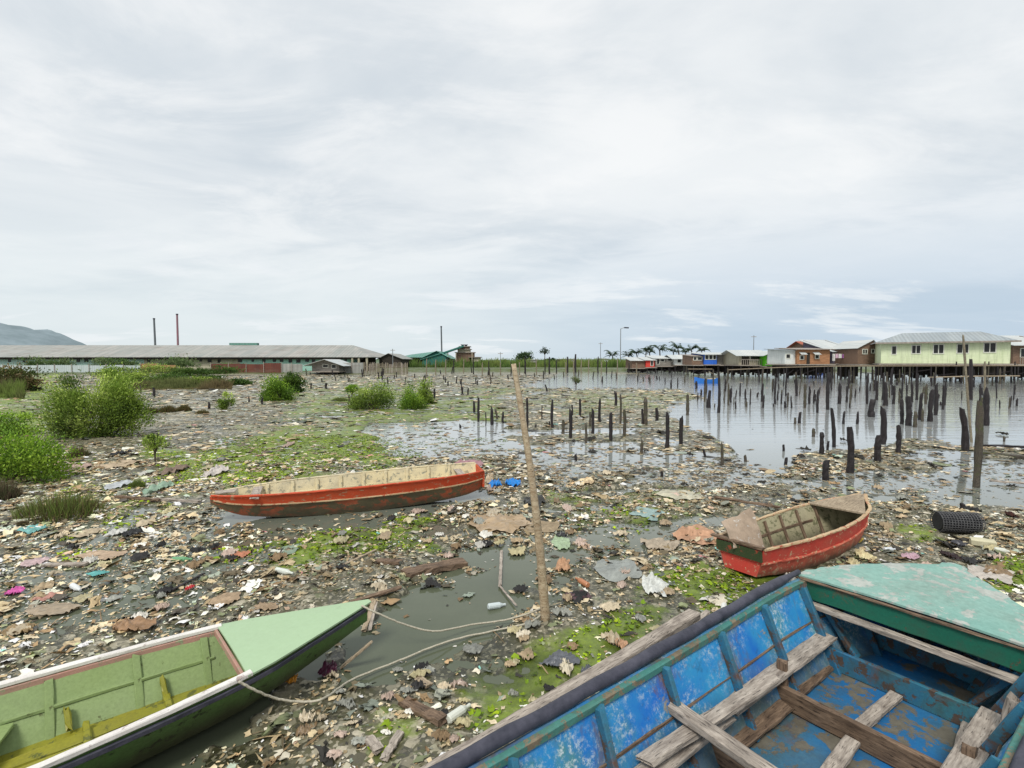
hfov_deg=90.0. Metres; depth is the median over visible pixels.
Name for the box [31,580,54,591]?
paper scrap
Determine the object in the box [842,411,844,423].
mooring post
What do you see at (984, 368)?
leaning pole
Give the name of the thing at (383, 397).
round bush
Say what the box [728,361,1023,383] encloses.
plank walkway
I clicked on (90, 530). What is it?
cardboard
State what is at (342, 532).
cardboard scrap
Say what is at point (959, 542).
plastic bag
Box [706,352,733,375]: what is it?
stilt house
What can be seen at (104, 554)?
cardboard
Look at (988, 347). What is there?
window
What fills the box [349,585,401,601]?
wood scrap
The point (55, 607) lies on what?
cardboard
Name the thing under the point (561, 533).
plastic scrap
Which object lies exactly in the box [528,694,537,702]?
plastic scrap
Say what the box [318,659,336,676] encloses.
plastic bag
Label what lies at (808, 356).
door
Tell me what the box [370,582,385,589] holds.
paper scrap
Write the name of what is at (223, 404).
bush
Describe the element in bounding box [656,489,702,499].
plastic sheet
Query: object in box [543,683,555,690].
cardboard scrap
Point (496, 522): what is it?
plastic sheet
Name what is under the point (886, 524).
cardboard scrap
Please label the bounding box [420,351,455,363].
green shed
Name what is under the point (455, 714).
bottle
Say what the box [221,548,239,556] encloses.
plastic scrap
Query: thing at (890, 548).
bottle
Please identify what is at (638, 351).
palm tree
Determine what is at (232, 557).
paper scrap
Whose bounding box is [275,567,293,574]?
bottle
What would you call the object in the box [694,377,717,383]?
moored boat
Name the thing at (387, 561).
wood scrap
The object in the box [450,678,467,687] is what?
plastic scrap
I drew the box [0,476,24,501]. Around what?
grass tuft
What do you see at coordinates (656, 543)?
cardboard
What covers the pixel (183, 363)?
shrub
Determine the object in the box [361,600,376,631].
wood scrap
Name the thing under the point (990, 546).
paper scrap
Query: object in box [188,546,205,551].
paper scrap
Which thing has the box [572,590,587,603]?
scrap
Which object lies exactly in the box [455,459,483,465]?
plastic bag
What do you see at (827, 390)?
mooring post
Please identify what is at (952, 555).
plastic bag
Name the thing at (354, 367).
sheet fence
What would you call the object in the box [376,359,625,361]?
shore
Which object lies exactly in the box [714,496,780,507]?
fallen log
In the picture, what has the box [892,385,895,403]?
mooring post
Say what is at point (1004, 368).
jetty post
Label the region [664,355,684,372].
stilt shack
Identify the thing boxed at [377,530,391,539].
plastic scrap
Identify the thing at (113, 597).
plastic scrap
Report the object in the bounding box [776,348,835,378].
stilt house
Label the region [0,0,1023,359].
sky
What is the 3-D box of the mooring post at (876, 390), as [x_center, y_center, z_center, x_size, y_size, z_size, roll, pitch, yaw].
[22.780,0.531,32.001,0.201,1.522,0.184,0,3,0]
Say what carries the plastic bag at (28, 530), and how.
on the water
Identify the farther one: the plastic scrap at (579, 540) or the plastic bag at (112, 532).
the plastic bag at (112, 532)
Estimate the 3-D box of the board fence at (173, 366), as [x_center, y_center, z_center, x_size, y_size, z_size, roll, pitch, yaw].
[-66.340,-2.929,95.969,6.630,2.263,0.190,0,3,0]
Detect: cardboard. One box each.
[0,623,38,634]
[24,601,82,615]
[37,463,91,475]
[68,528,101,536]
[68,550,126,559]
[95,458,140,468]
[112,616,156,630]
[206,592,240,606]
[254,602,277,610]
[524,518,559,532]
[614,637,628,648]
[640,537,679,550]
[671,524,716,544]
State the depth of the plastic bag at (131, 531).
7.09 m
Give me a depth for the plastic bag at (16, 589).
5.32 m
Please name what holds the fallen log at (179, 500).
on the ground at (412, 744)
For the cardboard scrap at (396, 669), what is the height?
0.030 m
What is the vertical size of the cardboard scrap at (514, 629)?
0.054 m
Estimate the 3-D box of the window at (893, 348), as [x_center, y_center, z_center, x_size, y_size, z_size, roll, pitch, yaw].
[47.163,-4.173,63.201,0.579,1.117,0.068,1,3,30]
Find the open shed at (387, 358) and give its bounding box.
[377,353,410,367]
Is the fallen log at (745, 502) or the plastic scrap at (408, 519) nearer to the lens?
the plastic scrap at (408, 519)
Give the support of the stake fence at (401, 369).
on the ground at (412, 744)
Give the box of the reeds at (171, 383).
[131,376,234,389]
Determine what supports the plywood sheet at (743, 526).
in the wooden boat at (808, 535)
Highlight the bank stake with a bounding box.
[574,354,576,372]
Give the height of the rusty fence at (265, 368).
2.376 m
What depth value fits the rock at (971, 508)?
7.89 m
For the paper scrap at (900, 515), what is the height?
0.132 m
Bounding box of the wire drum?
[930,511,985,533]
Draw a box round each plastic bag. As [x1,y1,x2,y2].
[4,586,25,594]
[14,524,46,533]
[20,556,50,566]
[86,570,109,575]
[103,527,129,536]
[104,480,132,489]
[122,528,143,536]
[142,480,173,494]
[203,464,228,476]
[230,550,250,556]
[285,674,297,683]
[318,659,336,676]
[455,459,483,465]
[489,478,501,487]
[505,478,520,486]
[523,495,544,506]
[539,649,581,666]
[562,590,591,599]
[581,664,590,672]
[642,572,668,596]
[901,552,920,558]
[939,550,961,559]
[948,539,967,545]
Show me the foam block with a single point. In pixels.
(976, 541)
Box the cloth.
[32,592,56,600]
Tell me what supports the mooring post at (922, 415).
on the water
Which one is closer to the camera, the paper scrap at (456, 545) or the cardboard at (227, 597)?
the cardboard at (227, 597)
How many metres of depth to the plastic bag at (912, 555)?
6.11 m
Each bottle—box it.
[69,583,81,591]
[171,557,191,561]
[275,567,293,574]
[446,703,470,723]
[487,602,505,609]
[575,577,589,587]
[882,547,895,550]
[994,547,1009,552]
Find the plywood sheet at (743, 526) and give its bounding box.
[721,507,764,550]
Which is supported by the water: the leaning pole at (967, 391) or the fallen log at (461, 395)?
the leaning pole at (967, 391)
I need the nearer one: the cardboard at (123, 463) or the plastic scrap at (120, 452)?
the cardboard at (123, 463)
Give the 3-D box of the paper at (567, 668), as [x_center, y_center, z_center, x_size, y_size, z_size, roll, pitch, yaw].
[0.411,2.145,3.902,0.112,0.077,0.208,1,3,15]
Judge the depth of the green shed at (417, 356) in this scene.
137.38 m
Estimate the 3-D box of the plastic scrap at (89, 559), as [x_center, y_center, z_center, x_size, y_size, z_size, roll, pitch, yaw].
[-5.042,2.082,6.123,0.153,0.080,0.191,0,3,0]
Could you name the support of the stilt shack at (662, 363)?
in the water
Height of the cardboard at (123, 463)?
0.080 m
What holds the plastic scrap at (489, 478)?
on the water
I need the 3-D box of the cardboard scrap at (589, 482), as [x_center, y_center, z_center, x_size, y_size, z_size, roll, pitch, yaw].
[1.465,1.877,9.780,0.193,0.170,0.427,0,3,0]
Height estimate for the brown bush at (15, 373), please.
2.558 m
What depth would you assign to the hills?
1394.09 m
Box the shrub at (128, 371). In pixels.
[73,366,160,375]
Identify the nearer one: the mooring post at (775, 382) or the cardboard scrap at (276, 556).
the cardboard scrap at (276, 556)
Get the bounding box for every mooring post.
[477,397,479,421]
[490,407,493,424]
[526,398,528,427]
[550,399,553,428]
[561,420,564,433]
[569,408,572,437]
[579,399,580,415]
[585,423,587,443]
[591,408,594,433]
[598,398,600,421]
[609,412,612,439]
[614,391,617,405]
[619,394,621,423]
[623,409,625,435]
[640,439,643,452]
[641,409,643,423]
[643,397,647,424]
[655,407,658,420]
[665,412,669,447]
[679,416,682,444]
[686,394,688,414]
[704,385,705,401]
[707,390,710,407]
[717,372,720,412]
[720,442,723,465]
[727,383,729,405]
[761,383,763,401]
[774,379,776,403]
[785,377,786,395]
[795,378,797,395]
[798,412,801,422]
[803,384,806,407]
[808,389,810,403]
[816,389,818,412]
[819,432,824,453]
[822,460,829,480]
[825,372,829,409]
[830,408,835,446]
[837,382,841,403]
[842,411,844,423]
[845,386,847,401]
[846,427,854,472]
[856,411,858,423]
[865,373,868,403]
[867,399,875,416]
[874,434,881,461]
[875,381,878,399]
[880,405,886,443]
[881,373,884,399]
[883,382,887,405]
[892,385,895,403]
[895,425,901,452]
[899,398,903,423]
[901,375,903,397]
[905,396,912,425]
[911,382,913,401]
[912,411,917,426]
[915,372,918,399]
[918,393,922,419]
[921,409,923,421]
[924,384,927,403]
[927,389,934,421]
[933,382,938,414]
[941,385,944,409]
[945,382,946,405]
[959,407,969,451]
[969,359,972,399]
[972,401,983,487]
[979,384,981,400]
[983,387,989,425]
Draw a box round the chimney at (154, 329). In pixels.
[153,318,155,344]
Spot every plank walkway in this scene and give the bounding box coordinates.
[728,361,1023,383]
[928,375,1019,385]
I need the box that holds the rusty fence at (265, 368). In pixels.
[210,362,280,372]
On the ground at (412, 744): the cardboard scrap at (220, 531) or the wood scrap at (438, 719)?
the wood scrap at (438, 719)
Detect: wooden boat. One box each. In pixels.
[0,599,370,767]
[210,462,484,516]
[428,562,1023,767]
[710,493,871,576]
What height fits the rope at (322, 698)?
0.411 m
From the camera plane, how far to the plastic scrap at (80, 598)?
5.13 m
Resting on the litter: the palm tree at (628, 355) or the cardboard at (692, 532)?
the cardboard at (692, 532)
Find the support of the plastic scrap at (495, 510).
on the ground at (412, 744)
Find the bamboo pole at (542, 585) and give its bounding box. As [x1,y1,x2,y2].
[511,363,549,621]
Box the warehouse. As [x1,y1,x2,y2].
[0,343,384,370]
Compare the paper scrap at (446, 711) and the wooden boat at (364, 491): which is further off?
the wooden boat at (364, 491)
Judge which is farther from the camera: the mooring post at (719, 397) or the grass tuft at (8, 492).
the mooring post at (719, 397)
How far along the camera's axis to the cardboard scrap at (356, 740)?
3.10 m
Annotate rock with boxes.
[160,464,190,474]
[963,506,981,511]
[1005,511,1018,517]
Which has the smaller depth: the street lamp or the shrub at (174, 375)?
the shrub at (174, 375)
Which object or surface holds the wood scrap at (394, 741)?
on the ground at (412, 744)
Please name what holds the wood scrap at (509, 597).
on the water
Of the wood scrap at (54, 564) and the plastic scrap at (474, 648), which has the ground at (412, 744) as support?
the plastic scrap at (474, 648)
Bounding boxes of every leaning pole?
[962,335,972,442]
[983,361,985,390]
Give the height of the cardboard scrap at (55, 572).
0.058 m
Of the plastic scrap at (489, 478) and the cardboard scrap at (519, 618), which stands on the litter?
the cardboard scrap at (519, 618)
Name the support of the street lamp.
on the ground at (412, 744)
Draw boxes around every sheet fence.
[0,364,139,372]
[281,362,302,372]
[339,361,362,372]
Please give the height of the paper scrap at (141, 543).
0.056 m
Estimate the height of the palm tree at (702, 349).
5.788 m
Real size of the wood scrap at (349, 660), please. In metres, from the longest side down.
0.331 x 0.046 x 0.023 m
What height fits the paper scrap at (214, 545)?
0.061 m
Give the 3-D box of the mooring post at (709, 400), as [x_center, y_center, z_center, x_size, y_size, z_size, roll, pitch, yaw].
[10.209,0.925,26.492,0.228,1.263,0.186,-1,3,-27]
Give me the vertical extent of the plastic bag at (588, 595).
0.068 m
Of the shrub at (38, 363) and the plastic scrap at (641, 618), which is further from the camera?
the shrub at (38, 363)
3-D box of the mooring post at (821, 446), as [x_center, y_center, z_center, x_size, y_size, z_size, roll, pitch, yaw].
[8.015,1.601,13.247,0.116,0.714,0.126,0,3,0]
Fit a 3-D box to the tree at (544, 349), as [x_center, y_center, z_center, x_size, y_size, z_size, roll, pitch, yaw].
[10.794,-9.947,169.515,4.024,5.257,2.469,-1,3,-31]
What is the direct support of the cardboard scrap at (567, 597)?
on the plastic bag at (588, 595)
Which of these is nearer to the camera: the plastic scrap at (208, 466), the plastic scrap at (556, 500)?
the plastic scrap at (556, 500)
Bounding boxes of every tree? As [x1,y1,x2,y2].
[136,433,173,461]
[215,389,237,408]
[344,384,358,396]
[512,350,534,360]
[539,347,549,359]
[571,375,581,384]
[603,350,619,358]
[619,350,633,356]
[629,349,644,356]
[639,345,655,356]
[654,344,668,355]
[666,348,682,354]
[669,341,686,354]
[684,344,700,353]
[695,347,710,351]
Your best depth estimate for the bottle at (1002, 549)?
6.19 m
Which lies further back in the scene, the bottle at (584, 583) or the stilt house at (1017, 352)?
the stilt house at (1017, 352)
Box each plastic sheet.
[270,543,301,555]
[468,513,530,533]
[551,535,569,549]
[593,559,641,581]
[630,506,664,520]
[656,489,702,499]
[967,564,1014,583]
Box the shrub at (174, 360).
[142,353,198,366]
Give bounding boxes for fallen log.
[114,495,160,501]
[151,497,201,502]
[436,393,495,396]
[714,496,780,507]
[983,444,1023,447]
[983,451,1023,458]
[989,480,1023,483]
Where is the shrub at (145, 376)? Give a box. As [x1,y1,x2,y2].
[123,371,163,381]
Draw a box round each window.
[750,356,759,360]
[862,349,867,353]
[891,346,896,354]
[911,345,920,353]
[933,344,944,353]
[956,344,968,353]
[983,342,996,352]
[1020,348,1023,357]
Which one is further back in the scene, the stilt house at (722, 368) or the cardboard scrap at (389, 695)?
the stilt house at (722, 368)
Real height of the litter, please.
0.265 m
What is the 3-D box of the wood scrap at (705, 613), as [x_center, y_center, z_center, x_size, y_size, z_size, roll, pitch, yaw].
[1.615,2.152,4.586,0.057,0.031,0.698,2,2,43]
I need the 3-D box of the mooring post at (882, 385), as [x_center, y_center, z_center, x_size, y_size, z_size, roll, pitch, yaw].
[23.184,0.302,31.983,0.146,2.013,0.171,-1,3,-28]
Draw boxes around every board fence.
[140,362,175,372]
[181,365,210,368]
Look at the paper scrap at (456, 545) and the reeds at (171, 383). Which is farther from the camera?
the reeds at (171, 383)
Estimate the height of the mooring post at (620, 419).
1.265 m
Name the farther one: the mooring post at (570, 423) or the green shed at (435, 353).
the green shed at (435, 353)
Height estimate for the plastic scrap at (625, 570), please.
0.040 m
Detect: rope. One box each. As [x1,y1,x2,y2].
[238,603,550,702]
[361,605,539,631]
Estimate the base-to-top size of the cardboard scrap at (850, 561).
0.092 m
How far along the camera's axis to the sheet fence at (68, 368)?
96.98 m
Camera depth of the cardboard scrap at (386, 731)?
3.18 m
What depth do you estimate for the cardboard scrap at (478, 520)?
7.48 m
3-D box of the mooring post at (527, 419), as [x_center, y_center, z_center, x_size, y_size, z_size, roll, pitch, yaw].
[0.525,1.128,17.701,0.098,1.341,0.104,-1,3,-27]
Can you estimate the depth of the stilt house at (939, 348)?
61.82 m
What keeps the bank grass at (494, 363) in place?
on the ground at (412, 744)
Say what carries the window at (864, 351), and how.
in the stilt house at (859, 352)
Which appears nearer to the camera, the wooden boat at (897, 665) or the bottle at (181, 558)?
the wooden boat at (897, 665)
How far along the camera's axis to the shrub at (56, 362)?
103.71 m
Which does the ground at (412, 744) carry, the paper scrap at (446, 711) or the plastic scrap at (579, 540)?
the paper scrap at (446, 711)
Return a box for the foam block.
[969,537,996,546]
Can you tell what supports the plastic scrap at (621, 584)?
on the ground at (412, 744)
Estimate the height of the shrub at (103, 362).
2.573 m
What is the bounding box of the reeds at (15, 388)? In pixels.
[0,376,28,398]
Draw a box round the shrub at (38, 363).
[28,359,48,364]
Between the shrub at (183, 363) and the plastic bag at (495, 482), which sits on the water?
the plastic bag at (495, 482)
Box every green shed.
[406,352,432,363]
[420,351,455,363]
[420,353,449,365]
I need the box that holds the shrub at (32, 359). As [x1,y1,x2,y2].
[13,355,48,364]
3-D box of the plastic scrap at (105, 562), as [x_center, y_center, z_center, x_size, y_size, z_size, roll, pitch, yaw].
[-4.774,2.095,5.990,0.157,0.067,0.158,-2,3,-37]
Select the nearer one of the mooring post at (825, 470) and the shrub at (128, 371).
the mooring post at (825, 470)
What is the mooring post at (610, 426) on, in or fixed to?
on the ground at (412, 744)
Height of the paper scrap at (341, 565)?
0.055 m
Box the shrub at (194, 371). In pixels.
[166,366,213,375]
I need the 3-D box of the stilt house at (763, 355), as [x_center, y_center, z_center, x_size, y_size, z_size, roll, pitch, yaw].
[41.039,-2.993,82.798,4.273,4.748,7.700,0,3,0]
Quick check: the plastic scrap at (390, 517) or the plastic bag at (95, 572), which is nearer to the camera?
the plastic bag at (95, 572)
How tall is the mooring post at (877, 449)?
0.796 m
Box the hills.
[0,323,85,344]
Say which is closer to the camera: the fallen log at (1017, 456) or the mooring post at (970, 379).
the fallen log at (1017, 456)
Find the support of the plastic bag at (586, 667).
on the ground at (412, 744)
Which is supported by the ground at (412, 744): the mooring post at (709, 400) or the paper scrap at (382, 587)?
the paper scrap at (382, 587)
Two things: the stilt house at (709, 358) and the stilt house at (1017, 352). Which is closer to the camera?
the stilt house at (1017, 352)
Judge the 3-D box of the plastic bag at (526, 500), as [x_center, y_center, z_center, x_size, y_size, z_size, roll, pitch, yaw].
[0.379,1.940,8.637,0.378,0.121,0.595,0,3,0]
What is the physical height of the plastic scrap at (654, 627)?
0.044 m
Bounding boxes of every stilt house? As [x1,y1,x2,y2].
[680,354,707,375]
[688,352,721,375]
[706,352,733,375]
[721,350,764,376]
[746,351,771,376]
[765,349,798,378]
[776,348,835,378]
[786,341,825,375]
[798,340,861,377]
[829,340,882,378]
[870,331,1021,382]
[993,335,1023,379]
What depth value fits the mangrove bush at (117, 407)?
15.65 m
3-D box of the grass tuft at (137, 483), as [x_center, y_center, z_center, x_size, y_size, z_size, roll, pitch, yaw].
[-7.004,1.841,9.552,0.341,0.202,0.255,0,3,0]
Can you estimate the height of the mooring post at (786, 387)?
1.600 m
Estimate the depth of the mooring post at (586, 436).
14.97 m
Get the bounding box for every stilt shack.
[623,357,646,372]
[637,357,656,372]
[646,356,676,372]
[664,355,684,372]
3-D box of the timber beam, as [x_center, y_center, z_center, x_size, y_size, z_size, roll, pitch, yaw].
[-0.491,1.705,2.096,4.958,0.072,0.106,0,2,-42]
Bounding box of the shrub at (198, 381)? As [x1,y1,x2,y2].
[176,375,212,382]
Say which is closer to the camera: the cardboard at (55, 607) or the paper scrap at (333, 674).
the paper scrap at (333, 674)
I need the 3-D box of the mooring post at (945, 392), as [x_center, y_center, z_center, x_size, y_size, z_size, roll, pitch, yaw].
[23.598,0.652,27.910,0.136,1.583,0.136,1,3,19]
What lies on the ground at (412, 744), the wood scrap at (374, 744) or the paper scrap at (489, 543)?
the wood scrap at (374, 744)
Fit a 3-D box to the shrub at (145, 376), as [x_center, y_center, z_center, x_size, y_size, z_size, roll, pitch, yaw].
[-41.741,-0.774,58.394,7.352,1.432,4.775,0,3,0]
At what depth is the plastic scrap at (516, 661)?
4.04 m
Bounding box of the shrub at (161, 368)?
[135,362,191,372]
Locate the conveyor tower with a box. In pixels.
[436,344,481,362]
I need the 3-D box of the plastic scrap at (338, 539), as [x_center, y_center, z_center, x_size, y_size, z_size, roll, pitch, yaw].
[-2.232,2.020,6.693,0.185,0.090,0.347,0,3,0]
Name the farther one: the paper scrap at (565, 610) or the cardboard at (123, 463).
the cardboard at (123, 463)
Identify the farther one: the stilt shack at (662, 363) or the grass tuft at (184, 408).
the stilt shack at (662, 363)
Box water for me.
[0,372,1023,767]
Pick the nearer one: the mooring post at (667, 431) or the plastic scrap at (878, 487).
the plastic scrap at (878, 487)
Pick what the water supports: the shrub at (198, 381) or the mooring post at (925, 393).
the mooring post at (925, 393)
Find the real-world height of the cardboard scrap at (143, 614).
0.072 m
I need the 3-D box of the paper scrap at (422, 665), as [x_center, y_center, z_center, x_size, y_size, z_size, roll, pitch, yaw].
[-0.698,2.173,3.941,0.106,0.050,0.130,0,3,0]
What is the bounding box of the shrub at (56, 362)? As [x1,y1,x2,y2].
[35,357,76,364]
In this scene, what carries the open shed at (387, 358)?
on the ground at (412, 744)
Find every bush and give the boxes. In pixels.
[0,361,52,390]
[0,403,47,436]
[0,411,95,487]
[30,361,168,438]
[255,372,303,400]
[273,371,310,391]
[339,377,399,408]
[395,380,432,409]
[414,374,434,403]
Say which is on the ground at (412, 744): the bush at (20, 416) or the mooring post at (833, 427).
the bush at (20, 416)
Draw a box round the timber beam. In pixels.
[420,609,700,767]
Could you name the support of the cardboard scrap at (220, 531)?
on the water
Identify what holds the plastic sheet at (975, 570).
on the ground at (412, 744)
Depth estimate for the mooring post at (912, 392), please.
30.08 m
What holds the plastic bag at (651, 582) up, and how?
on the ground at (412, 744)
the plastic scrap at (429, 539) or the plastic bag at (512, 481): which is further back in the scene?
the plastic bag at (512, 481)
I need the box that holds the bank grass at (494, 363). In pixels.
[408,356,625,367]
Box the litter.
[0,374,1023,767]
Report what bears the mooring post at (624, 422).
on the ground at (412, 744)
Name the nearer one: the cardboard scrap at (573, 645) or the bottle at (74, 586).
the cardboard scrap at (573, 645)
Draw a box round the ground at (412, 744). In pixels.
[0,362,1023,767]
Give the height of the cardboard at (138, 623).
0.066 m
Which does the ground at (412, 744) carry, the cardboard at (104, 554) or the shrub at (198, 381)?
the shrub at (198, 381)
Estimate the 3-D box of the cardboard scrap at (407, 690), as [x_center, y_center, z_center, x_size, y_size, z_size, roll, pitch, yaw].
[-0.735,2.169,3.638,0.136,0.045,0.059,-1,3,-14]
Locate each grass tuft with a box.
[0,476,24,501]
[8,486,107,523]
[66,445,90,457]
[127,477,145,487]
[146,406,158,412]
[158,405,177,412]
[177,405,192,411]
[195,409,208,413]
[331,397,347,400]
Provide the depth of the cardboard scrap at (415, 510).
8.10 m
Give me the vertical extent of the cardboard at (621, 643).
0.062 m
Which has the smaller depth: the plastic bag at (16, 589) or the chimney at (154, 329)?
the plastic bag at (16, 589)
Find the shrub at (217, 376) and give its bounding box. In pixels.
[190,375,227,381]
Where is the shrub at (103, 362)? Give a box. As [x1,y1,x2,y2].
[85,356,128,364]
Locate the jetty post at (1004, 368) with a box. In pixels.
[1003,366,1005,380]
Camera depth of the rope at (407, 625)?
4.39 m
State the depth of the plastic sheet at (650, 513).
7.81 m
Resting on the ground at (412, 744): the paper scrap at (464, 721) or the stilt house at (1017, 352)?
the paper scrap at (464, 721)
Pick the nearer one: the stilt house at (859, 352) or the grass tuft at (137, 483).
the grass tuft at (137, 483)
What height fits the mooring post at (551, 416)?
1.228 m
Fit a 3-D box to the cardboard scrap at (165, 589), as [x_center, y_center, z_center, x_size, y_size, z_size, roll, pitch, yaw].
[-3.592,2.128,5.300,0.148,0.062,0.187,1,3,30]
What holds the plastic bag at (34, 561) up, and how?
on the water
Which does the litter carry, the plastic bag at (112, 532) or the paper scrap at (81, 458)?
the paper scrap at (81, 458)
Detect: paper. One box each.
[516,629,530,637]
[555,557,569,570]
[559,658,573,675]
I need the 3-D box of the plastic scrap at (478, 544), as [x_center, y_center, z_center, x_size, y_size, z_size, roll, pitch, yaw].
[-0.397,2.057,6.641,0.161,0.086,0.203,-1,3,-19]
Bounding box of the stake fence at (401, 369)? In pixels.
[363,362,407,374]
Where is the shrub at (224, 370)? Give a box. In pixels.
[199,365,246,373]
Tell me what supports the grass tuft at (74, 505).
on the ground at (412, 744)
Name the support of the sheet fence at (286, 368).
on the ground at (412, 744)
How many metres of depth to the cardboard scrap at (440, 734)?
3.09 m
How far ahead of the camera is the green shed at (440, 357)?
127.86 m
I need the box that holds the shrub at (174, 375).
[136,370,192,384]
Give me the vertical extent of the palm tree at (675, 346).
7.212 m
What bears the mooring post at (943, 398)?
on the water
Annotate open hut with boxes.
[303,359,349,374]
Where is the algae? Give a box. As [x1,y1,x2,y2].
[0,434,1023,754]
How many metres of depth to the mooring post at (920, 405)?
20.97 m
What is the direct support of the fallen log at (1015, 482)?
on the water
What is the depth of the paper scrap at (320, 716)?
3.35 m
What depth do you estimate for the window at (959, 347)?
60.02 m
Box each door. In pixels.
[742,356,748,364]
[806,353,809,363]
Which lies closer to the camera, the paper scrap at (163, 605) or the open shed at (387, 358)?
the paper scrap at (163, 605)
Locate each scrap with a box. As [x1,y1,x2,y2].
[6,622,30,635]
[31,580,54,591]
[40,562,90,566]
[47,570,62,574]
[54,531,67,538]
[58,527,72,531]
[67,543,79,548]
[68,457,83,461]
[72,593,92,602]
[82,555,97,562]
[95,559,111,567]
[103,594,122,601]
[109,449,131,454]
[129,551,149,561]
[131,611,148,617]
[133,542,146,546]
[135,518,155,526]
[153,602,169,610]
[154,539,166,547]
[154,585,173,593]
[155,592,166,598]
[160,505,177,513]
[166,573,204,593]
[185,558,205,567]
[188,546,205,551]
[202,464,213,468]
[209,542,219,548]
[213,529,224,533]
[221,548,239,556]
[227,554,237,560]
[269,552,287,560]
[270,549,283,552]
[283,441,294,446]
[295,723,314,735]
[299,709,315,722]
[315,713,326,720]
[324,670,338,678]
[326,749,341,759]
[332,535,349,543]
[332,688,344,693]
[333,697,353,705]
[333,729,346,736]
[336,563,347,569]
[337,530,346,534]
[340,640,372,669]
[343,720,357,725]
[344,549,376,564]
[345,701,355,709]
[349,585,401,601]
[351,736,365,744]
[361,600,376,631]
[364,734,383,754]
[367,601,377,630]
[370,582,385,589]
[374,558,402,564]
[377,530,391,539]
[378,584,386,591]
[379,729,403,761]
[380,729,392,734]
[381,690,394,699]
[387,515,395,520]
[392,667,402,671]
[398,696,446,727]
[399,686,417,693]
[400,558,467,577]
[403,517,412,522]
[404,708,413,714]
[407,668,430,678]
[411,507,424,513]
[411,679,425,689]
[414,661,428,670]
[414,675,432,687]
[422,665,434,673]
[423,537,431,542]
[423,577,440,586]
[431,728,449,740]
[435,681,450,688]
[441,708,449,714]
[443,551,454,557]
[449,734,459,742]
[450,542,461,548]
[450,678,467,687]
[454,716,473,726]
[456,697,469,702]
[463,643,483,653]
[473,516,485,523]
[475,540,486,547]
[479,530,492,537]
[481,539,492,546]
[486,473,492,482]
[486,507,500,516]
[487,484,495,491]
[493,539,503,544]
[498,550,502,586]
[499,586,516,605]
[504,660,515,666]
[507,625,521,633]
[507,688,518,695]
[508,546,525,555]
[510,537,522,542]
[510,658,519,664]
[512,584,527,591]
[515,613,525,620]
[517,647,533,659]
[518,634,529,641]
[522,616,532,622]
[524,616,542,627]
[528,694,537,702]
[535,574,551,583]
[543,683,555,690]
[552,605,571,615]
[554,497,561,503]
[555,531,566,536]
[562,504,572,511]
[562,593,571,601]
[565,528,573,534]
[566,642,579,649]
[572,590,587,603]
[575,537,585,546]
[584,480,594,484]
[599,601,619,611]
[601,629,619,643]
[602,469,610,474]
[613,529,628,535]
[616,581,626,587]
[620,567,629,573]
[635,613,645,621]
[649,624,660,629]
[659,519,671,525]
[661,586,675,594]
[697,609,709,621]
[844,558,859,564]
[853,548,876,561]
[871,484,883,489]
[879,520,892,530]
[886,532,902,535]
[895,514,908,517]
[896,495,909,499]
[960,555,981,563]
[983,544,1000,550]
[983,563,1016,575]
[986,552,1004,558]
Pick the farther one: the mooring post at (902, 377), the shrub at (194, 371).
the shrub at (194, 371)
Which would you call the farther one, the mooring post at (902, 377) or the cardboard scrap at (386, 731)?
the mooring post at (902, 377)
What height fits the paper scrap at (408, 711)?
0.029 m
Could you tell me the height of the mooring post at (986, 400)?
1.749 m
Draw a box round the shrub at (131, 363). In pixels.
[110,357,142,364]
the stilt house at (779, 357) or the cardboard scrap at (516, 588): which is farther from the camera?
the stilt house at (779, 357)
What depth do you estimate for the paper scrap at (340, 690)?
3.67 m
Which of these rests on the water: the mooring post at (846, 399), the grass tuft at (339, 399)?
the mooring post at (846, 399)
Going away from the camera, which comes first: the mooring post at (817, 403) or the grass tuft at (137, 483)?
the grass tuft at (137, 483)
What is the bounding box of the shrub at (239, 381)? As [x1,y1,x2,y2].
[226,377,255,384]
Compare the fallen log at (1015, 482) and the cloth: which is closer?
the cloth
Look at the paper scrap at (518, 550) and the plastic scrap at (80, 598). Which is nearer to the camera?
the plastic scrap at (80, 598)
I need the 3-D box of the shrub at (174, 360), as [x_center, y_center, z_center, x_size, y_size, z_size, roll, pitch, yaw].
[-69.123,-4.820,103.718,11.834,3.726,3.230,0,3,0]
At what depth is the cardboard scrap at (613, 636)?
4.35 m
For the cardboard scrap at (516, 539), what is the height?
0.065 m
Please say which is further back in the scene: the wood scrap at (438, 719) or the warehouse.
the warehouse
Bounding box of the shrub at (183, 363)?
[168,356,200,366]
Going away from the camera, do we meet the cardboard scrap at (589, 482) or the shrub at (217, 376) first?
the cardboard scrap at (589, 482)
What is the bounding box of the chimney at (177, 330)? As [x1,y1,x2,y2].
[176,314,178,344]
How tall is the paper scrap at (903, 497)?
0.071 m
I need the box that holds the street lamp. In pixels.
[620,327,628,357]
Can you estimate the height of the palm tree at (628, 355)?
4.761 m
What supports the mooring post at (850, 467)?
on the water
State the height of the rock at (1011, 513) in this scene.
0.070 m
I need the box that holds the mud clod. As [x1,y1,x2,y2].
[854,453,864,458]

